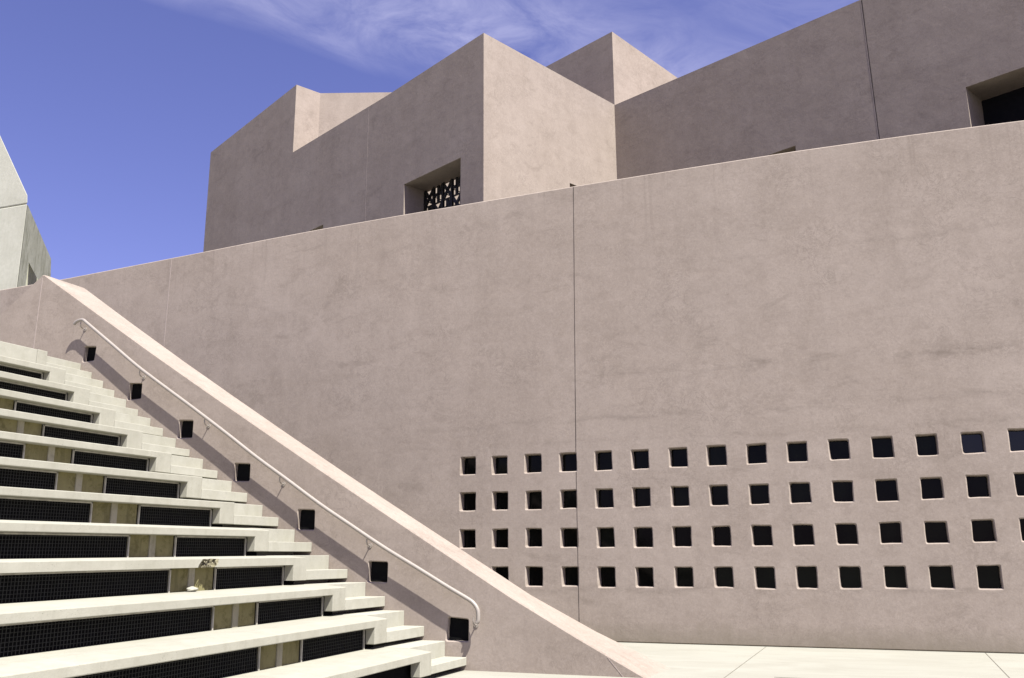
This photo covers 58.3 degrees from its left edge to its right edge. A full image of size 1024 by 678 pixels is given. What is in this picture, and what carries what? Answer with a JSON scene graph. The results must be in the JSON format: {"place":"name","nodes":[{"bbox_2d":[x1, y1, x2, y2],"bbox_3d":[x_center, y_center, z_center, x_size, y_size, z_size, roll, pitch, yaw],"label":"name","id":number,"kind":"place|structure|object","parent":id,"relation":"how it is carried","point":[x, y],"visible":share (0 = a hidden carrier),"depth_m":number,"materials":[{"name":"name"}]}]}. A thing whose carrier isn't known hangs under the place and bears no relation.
{"place":"outdoors","nodes":[
{"label":"outdoors","id":0,"kind":"place"},
{"bbox_2d":[0,137,50,289],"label":"concrete tower","id":1,"kind":"structure","parent":0,"point":[25,258],"depth_m":41.17,"materials":[{"name":"beige concrete"}]},
{"bbox_2d":[0,0,858,279],"label":"sky","id":2,"kind":"structure","parent":0,"point":[113,113],"materials":[{"name":"blue"}]},
{"bbox_2d":[203,0,1023,251],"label":"stucco building","id":3,"kind":"structure","parent":0,"point":[483,117],"depth_m":28.93,"materials":[{"name":"grey paint"}]},
{"bbox_2d":[424,175,460,210],"bbox_3d":[-1.899,-4.256,29.231,0.107,1.832,2.855,12,-18,-42],"label":"window","id":4,"kind":"structure","parent":3,"relation":"in","point":[450,201],"depth_m":29.58,"materials":[{"name":"black glass"}]},
{"bbox_2d":[982,87,1023,124],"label":"window pane","id":5,"kind":"structure","parent":3,"relation":"in","point":[1009,106],"depth_m":23.49,"materials":[{"name":"black glass"}]},
{"bbox_2d":[422,642,1023,677],"bbox_3d":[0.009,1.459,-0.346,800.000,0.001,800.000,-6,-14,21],"label":"plaza ground","id":6,"kind":"structure","parent":0,"point":[697,661],"depth_m":12.95,"materials":[{"name":"concrete"}]},
{"bbox_2d":[46,356,465,673],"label":"staircase","id":7,"kind":"structure","parent":6,"relation":"on","point":[281,542],"depth_m":13.64,"materials":[{"name":"concrete"}]},
{"bbox_2d":[223,647,430,677],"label":"seating row","id":8,"kind":"object","parent":6,"relation":"on","point":[378,662],"visible":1,"depth_m":10.52,"materials":[{"name":"concrete"}]},
{"bbox_2d":[0,615,386,677],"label":"seating row","id":9,"kind":"object","parent":8,"relation":"on","point":[222,653],"visible":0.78,"depth_m":9.10,"materials":[{"name":"concrete"}]},
{"bbox_2d":[0,585,345,656],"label":"seating row","id":10,"kind":"object","parent":9,"relation":"on","point":[35,627],"visible":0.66,"depth_m":9.19,"materials":[{"name":"concrete"}]},
{"bbox_2d":[0,556,306,603],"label":"seating row","id":11,"kind":"object","parent":10,"relation":"on","point":[33,580],"visible":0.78,"depth_m":9.86,"materials":[{"name":"concrete"}]},
{"bbox_2d":[0,520,268,558],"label":"seating row","id":12,"kind":"object","parent":11,"relation":"on","point":[20,539],"visible":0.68,"depth_m":10.54,"materials":[{"name":"concrete"}]},
{"bbox_2d":[0,486,234,526],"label":"seating row","id":13,"kind":"object","parent":12,"relation":"on","point":[25,504],"visible":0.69,"depth_m":11.18,"materials":[{"name":"concrete"}]},
{"bbox_2d":[0,457,201,498],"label":"seating row","id":14,"kind":"object","parent":13,"relation":"on","point":[27,473],"visible":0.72,"depth_m":11.79,"materials":[{"name":"concrete"}]},
{"bbox_2d":[0,431,171,472],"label":"seating row","id":15,"kind":"object","parent":14,"relation":"on","point":[27,446],"visible":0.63,"depth_m":12.38,"materials":[{"name":"concrete"}]},
{"bbox_2d":[0,408,142,448],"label":"seating row","id":16,"kind":"object","parent":15,"relation":"on","point":[13,421],"visible":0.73,"depth_m":12.93,"materials":[{"name":"concrete"}]},
{"bbox_2d":[0,389,115,426],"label":"seating row","id":17,"kind":"object","parent":16,"relation":"on","point":[30,403],"visible":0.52,"depth_m":13.47,"materials":[{"name":"concrete"}]},
{"bbox_2d":[0,371,89,404],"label":"seating row","id":18,"kind":"object","parent":17,"relation":"on","point":[32,386],"visible":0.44,"depth_m":13.99,"materials":[{"name":"concrete"}]},
{"bbox_2d":[0,355,65,383],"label":"seating row","id":19,"kind":"object","parent":18,"relation":"on","point":[30,369],"visible":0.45,"depth_m":14.49,"materials":[{"name":"concrete"}]},
{"bbox_2d":[0,341,47,364],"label":"seating row","id":20,"kind":"object","parent":19,"relation":"on","point":[19,352],"visible":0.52,"depth_m":14.91,"materials":[{"name":"concrete"}]},
{"bbox_2d":[186,586,197,591],"bbox_3d":[-3.669,2.870,10.533,0.139,0.060,0.103,6,-15,-25],"label":"concrete chunk","id":21,"kind":"object","parent":10,"relation":"on","point":[192,589],"visible":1,"depth_m":10.50,"materials":[{"name":"white concrete"}]},
{"bbox_2d":[0,275,669,677],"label":"stair wall","id":22,"kind":"structure","parent":6,"relation":"on","point":[518,629],"depth_m":13.88,"materials":[{"name":"paint"}]},
{"bbox_2d":[73,318,479,627],"bbox_3d":[-4.125,1.790,14.476,7.970,5.133,0.158,-6,-14,21],"label":"handrail","id":23,"kind":"object","parent":22,"relation":"attached to","point":[309,496],"visible":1,"depth_m":14.03,"materials":[{"name":"silver metal"}]},
{"bbox_2d":[0,120,1023,653],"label":"perforated wall","id":24,"kind":"structure","parent":6,"relation":"on","point":[774,400],"depth_m":16.87,"materials":[{"name":"paint"}]},
{"bbox_2d":[464,530,475,547],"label":"window pane","id":25,"kind":"structure","parent":24,"relation":"in","point":[469,535],"depth_m":18.09,"materials":[{"name":"black glass"}]},
{"bbox_2d":[464,493,475,510],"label":"window pane","id":26,"kind":"structure","parent":24,"relation":"in","point":[469,499],"depth_m":18.26,"materials":[{"name":"black glass"}]},
{"bbox_2d":[464,458,475,474],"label":"window pane","id":27,"kind":"structure","parent":24,"relation":"in","point":[470,463],"depth_m":18.42,"materials":[{"name":"black glass"}]},
{"bbox_2d":[496,457,506,473],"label":"window pane","id":28,"kind":"structure","parent":24,"relation":"in","point":[501,463],"depth_m":18.17,"materials":[{"name":"black glass"}]},
{"bbox_2d":[496,567,507,579],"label":"window pane","id":29,"kind":"structure","parent":24,"relation":"in","point":[503,571],"depth_m":17.69,"materials":[{"name":"black glass"}]},
{"bbox_2d":[496,529,507,546],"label":"window pane","id":30,"kind":"structure","parent":24,"relation":"in","point":[501,535],"depth_m":17.84,"materials":[{"name":"black glass"}]},
{"bbox_2d":[496,493,507,509],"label":"window pane","id":31,"kind":"structure","parent":24,"relation":"in","point":[502,498],"depth_m":18.00,"materials":[{"name":"black glass"}]},
{"bbox_2d":[528,455,540,472],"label":"window pane","id":32,"kind":"structure","parent":24,"relation":"in","point":[534,461],"depth_m":17.92,"materials":[{"name":"black glass"}]},
{"bbox_2d":[529,492,541,508],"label":"window pane","id":33,"kind":"structure","parent":24,"relation":"in","point":[535,499],"depth_m":17.75,"materials":[{"name":"black glass"}]},
{"bbox_2d":[530,529,541,546],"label":"window pane","id":34,"kind":"structure","parent":24,"relation":"in","point":[535,534],"depth_m":17.59,"materials":[{"name":"black glass"}]},
{"bbox_2d":[530,567,542,585],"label":"window pane","id":35,"kind":"structure","parent":24,"relation":"in","point":[536,573],"depth_m":17.42,"materials":[{"name":"black glass"}]},
{"bbox_2d":[563,454,576,470],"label":"window pane","id":36,"kind":"structure","parent":24,"relation":"in","point":[569,460],"depth_m":17.66,"materials":[{"name":"black glass"}]},
{"bbox_2d":[564,529,576,546],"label":"window pane","id":37,"kind":"structure","parent":24,"relation":"in","point":[570,535],"depth_m":17.34,"materials":[{"name":"black glass"}]},
{"bbox_2d":[564,491,576,507],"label":"window pane","id":38,"kind":"structure","parent":24,"relation":"in","point":[570,501],"depth_m":17.50,"materials":[{"name":"black glass"}]},
{"bbox_2d":[565,567,577,584],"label":"window pane","id":39,"kind":"structure","parent":24,"relation":"in","point":[571,573],"depth_m":17.17,"materials":[{"name":"black glass"}]},
{"bbox_2d":[598,452,611,469],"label":"window pane","id":40,"kind":"structure","parent":24,"relation":"in","point":[604,459],"depth_m":17.40,"materials":[{"name":"black glass"}]},
{"bbox_2d":[599,490,612,507],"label":"window pane","id":41,"kind":"structure","parent":24,"relation":"in","point":[605,496],"depth_m":17.24,"materials":[{"name":"black glass"}]},
{"bbox_2d":[600,528,614,546],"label":"window pane","id":42,"kind":"structure","parent":24,"relation":"in","point":[606,534],"depth_m":17.07,"materials":[{"name":"black glass"}]},
{"bbox_2d":[601,567,614,586],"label":"window pane","id":43,"kind":"structure","parent":24,"relation":"in","point":[607,573],"depth_m":16.91,"materials":[{"name":"black glass"}]},
{"bbox_2d":[634,451,648,468],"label":"window pane","id":44,"kind":"structure","parent":24,"relation":"in","point":[640,457],"depth_m":17.15,"materials":[{"name":"black glass"}]},
{"bbox_2d":[635,489,649,506],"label":"window pane","id":45,"kind":"structure","parent":24,"relation":"in","point":[642,495],"depth_m":16.99,"materials":[{"name":"black glass"}]},
{"bbox_2d":[637,528,652,546],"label":"window pane","id":46,"kind":"structure","parent":24,"relation":"in","point":[644,535],"depth_m":16.82,"materials":[{"name":"black glass"}]},
{"bbox_2d":[638,568,653,585],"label":"window pane","id":47,"kind":"structure","parent":24,"relation":"in","point":[645,574],"depth_m":16.66,"materials":[{"name":"black glass"}]},
{"bbox_2d":[671,449,687,466],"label":"window pane","id":48,"kind":"structure","parent":24,"relation":"in","point":[679,456],"depth_m":16.89,"materials":[{"name":"black glass"}]},
{"bbox_2d":[674,487,688,505],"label":"window pane","id":49,"kind":"structure","parent":24,"relation":"in","point":[681,496],"depth_m":16.73,"materials":[{"name":"black glass"}]},
{"bbox_2d":[675,527,690,545],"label":"window pane","id":50,"kind":"structure","parent":24,"relation":"in","point":[682,534],"depth_m":16.56,"materials":[{"name":"black glass"}]},
{"bbox_2d":[677,567,692,585],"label":"window pane","id":51,"kind":"structure","parent":24,"relation":"in","point":[684,575],"depth_m":16.40,"materials":[{"name":"black glass"}]},
{"bbox_2d":[709,447,725,465],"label":"window pane","id":52,"kind":"structure","parent":24,"relation":"in","point":[717,455],"depth_m":16.64,"materials":[{"name":"black glass"}]},
{"bbox_2d":[711,486,727,504],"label":"window pane","id":53,"kind":"structure","parent":24,"relation":"in","point":[719,493],"depth_m":16.48,"materials":[{"name":"black glass"}]},
{"bbox_2d":[714,527,730,545],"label":"window pane","id":54,"kind":"structure","parent":24,"relation":"in","point":[722,537],"depth_m":16.31,"materials":[{"name":"black glass"}]},
{"bbox_2d":[716,567,732,586],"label":"window pane","id":55,"kind":"structure","parent":24,"relation":"in","point":[724,575],"depth_m":16.15,"materials":[{"name":"black glass"}]},
{"bbox_2d":[748,445,766,463],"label":"window pane","id":56,"kind":"structure","parent":24,"relation":"in","point":[757,454],"depth_m":16.38,"materials":[{"name":"black glass"}]},
{"bbox_2d":[751,485,768,503],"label":"window pane","id":57,"kind":"structure","parent":24,"relation":"in","point":[759,493],"depth_m":16.22,"materials":[{"name":"black glass"}]},
{"bbox_2d":[753,526,771,544],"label":"window pane","id":58,"kind":"structure","parent":24,"relation":"in","point":[762,534],"depth_m":16.06,"materials":[{"name":"black glass"}]},
{"bbox_2d":[756,567,774,587],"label":"window pane","id":59,"kind":"structure","parent":24,"relation":"in","point":[765,575],"depth_m":15.89,"materials":[{"name":"black glass"}]},
{"bbox_2d":[788,443,806,461],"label":"window pane","id":60,"kind":"structure","parent":24,"relation":"in","point":[797,452],"depth_m":16.13,"materials":[{"name":"black glass"}]},
{"bbox_2d":[791,484,810,502],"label":"window pane","id":61,"kind":"structure","parent":24,"relation":"in","point":[800,493],"depth_m":15.97,"materials":[{"name":"black glass"}]},
{"bbox_2d":[794,525,813,544],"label":"window pane","id":62,"kind":"structure","parent":24,"relation":"in","point":[803,533],"depth_m":15.81,"materials":[{"name":"black glass"}]},
{"bbox_2d":[797,567,816,587],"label":"window pane","id":63,"kind":"structure","parent":24,"relation":"in","point":[807,576],"depth_m":15.64,"materials":[{"name":"black glass"}]},
{"bbox_2d":[829,441,848,459],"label":"window pane","id":64,"kind":"structure","parent":24,"relation":"in","point":[838,449],"depth_m":15.89,"materials":[{"name":"black glass"}]},
{"bbox_2d":[833,482,852,501],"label":"window pane","id":65,"kind":"structure","parent":24,"relation":"in","point":[843,492],"depth_m":15.72,"materials":[{"name":"black glass"}]},
{"bbox_2d":[836,524,857,543],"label":"window pane","id":66,"kind":"structure","parent":24,"relation":"in","point":[846,533],"depth_m":15.55,"materials":[{"name":"black glass"}]},
{"bbox_2d":[840,567,860,587],"bbox_3d":[5.684,3.998,15.399,0.380,0.400,0.012,-6,-14,21],"label":"window pane","id":67,"kind":"structure","parent":24,"relation":"in","point":[850,576],"depth_m":15.39,"materials":[{"name":"black glass"}]},
{"bbox_2d":[872,438,892,457],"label":"window pane","id":68,"kind":"structure","parent":24,"relation":"in","point":[882,447],"depth_m":15.63,"materials":[{"name":"black glass"}]},
{"bbox_2d":[876,480,897,500],"bbox_3d":[6.321,2.563,15.473,0.380,0.400,0.012,-6,-14,21],"label":"window pane","id":69,"kind":"structure","parent":24,"relation":"in","point":[886,490],"depth_m":15.47,"materials":[{"name":"black glass"}]},
{"bbox_2d":[880,523,900,542],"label":"window pane","id":70,"kind":"structure","parent":24,"relation":"in","point":[890,532],"depth_m":15.31,"materials":[{"name":"black glass"}]},
{"bbox_2d":[885,566,905,586],"bbox_3d":[6.329,3.926,15.150,0.380,0.400,0.012,-6,-14,21],"label":"window pane","id":71,"kind":"structure","parent":24,"relation":"in","point":[894,576],"depth_m":15.15,"materials":[{"name":"black glass"}]},
{"bbox_2d":[916,436,936,455],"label":"window pane","id":72,"kind":"structure","parent":24,"relation":"in","point":[926,445],"depth_m":15.39,"materials":[{"name":"black glass"}]},
{"bbox_2d":[921,479,942,498],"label":"window pane","id":73,"kind":"structure","parent":24,"relation":"in","point":[931,488],"depth_m":15.22,"materials":[{"name":"black glass"}]},
{"bbox_2d":[925,522,947,542],"bbox_3d":[6.963,3.179,15.064,0.380,0.400,0.012,-6,-14,21],"label":"window pane","id":74,"kind":"structure","parent":24,"relation":"in","point":[935,532],"depth_m":15.06,"materials":[{"name":"black glass"}]},
{"bbox_2d":[929,566,952,587],"bbox_3d":[6.967,3.864,14.902,0.380,0.400,0.012,-6,-14,21],"label":"window pane","id":75,"kind":"structure","parent":24,"relation":"in","point":[941,577],"depth_m":14.90,"materials":[{"name":"black glass"}]},
{"bbox_2d":[961,434,983,452],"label":"window pane","id":76,"kind":"structure","parent":24,"relation":"in","point":[971,443],"depth_m":15.14,"materials":[{"name":"black glass"}]},
{"bbox_2d":[966,476,988,496],"bbox_3d":[7.596,2.416,14.983,0.380,0.400,0.012,-6,-14,21],"label":"window pane","id":77,"kind":"structure","parent":24,"relation":"in","point":[977,486],"depth_m":14.98,"materials":[{"name":"black glass"}]},
{"bbox_2d":[972,520,994,541],"bbox_3d":[7.601,3.101,14.820,0.380,0.400,0.012,-6,-14,21],"label":"window pane","id":78,"kind":"structure","parent":24,"relation":"in","point":[982,531],"depth_m":14.81,"materials":[{"name":"black glass"}]},
{"bbox_2d":[977,566,1000,587],"bbox_3d":[7.610,3.800,14.652,0.380,0.400,0.012,-6,-14,21],"label":"window pane","id":79,"kind":"structure","parent":24,"relation":"in","point":[988,576],"depth_m":14.64,"materials":[{"name":"black glass"}]},
{"bbox_2d":[1008,430,1023,450],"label":"window pane","id":80,"kind":"structure","parent":24,"relation":"in","point":[1016,438],"depth_m":14.91,"materials":[{"name":"black glass"}]},
{"bbox_2d":[1014,474,1023,495],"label":"window pane","id":81,"kind":"structure","parent":24,"relation":"in","point":[1019,478],"depth_m":14.76,"materials":[{"name":"black glass"}]},
{"bbox_2d":[1020,519,1023,540],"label":"window pane","id":82,"kind":"structure","parent":24,"relation":"in","point":[1021,520],"depth_m":14.62,"materials":[{"name":"black glass"}]},
{"bbox_2d":[724,646,1009,677],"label":"plaza joints","id":83,"kind":"object","parent":6,"relation":"on","point":[788,677],"visible":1,"depth_m":12.39,"materials":[{"name":"grey concrete"}]}
]}

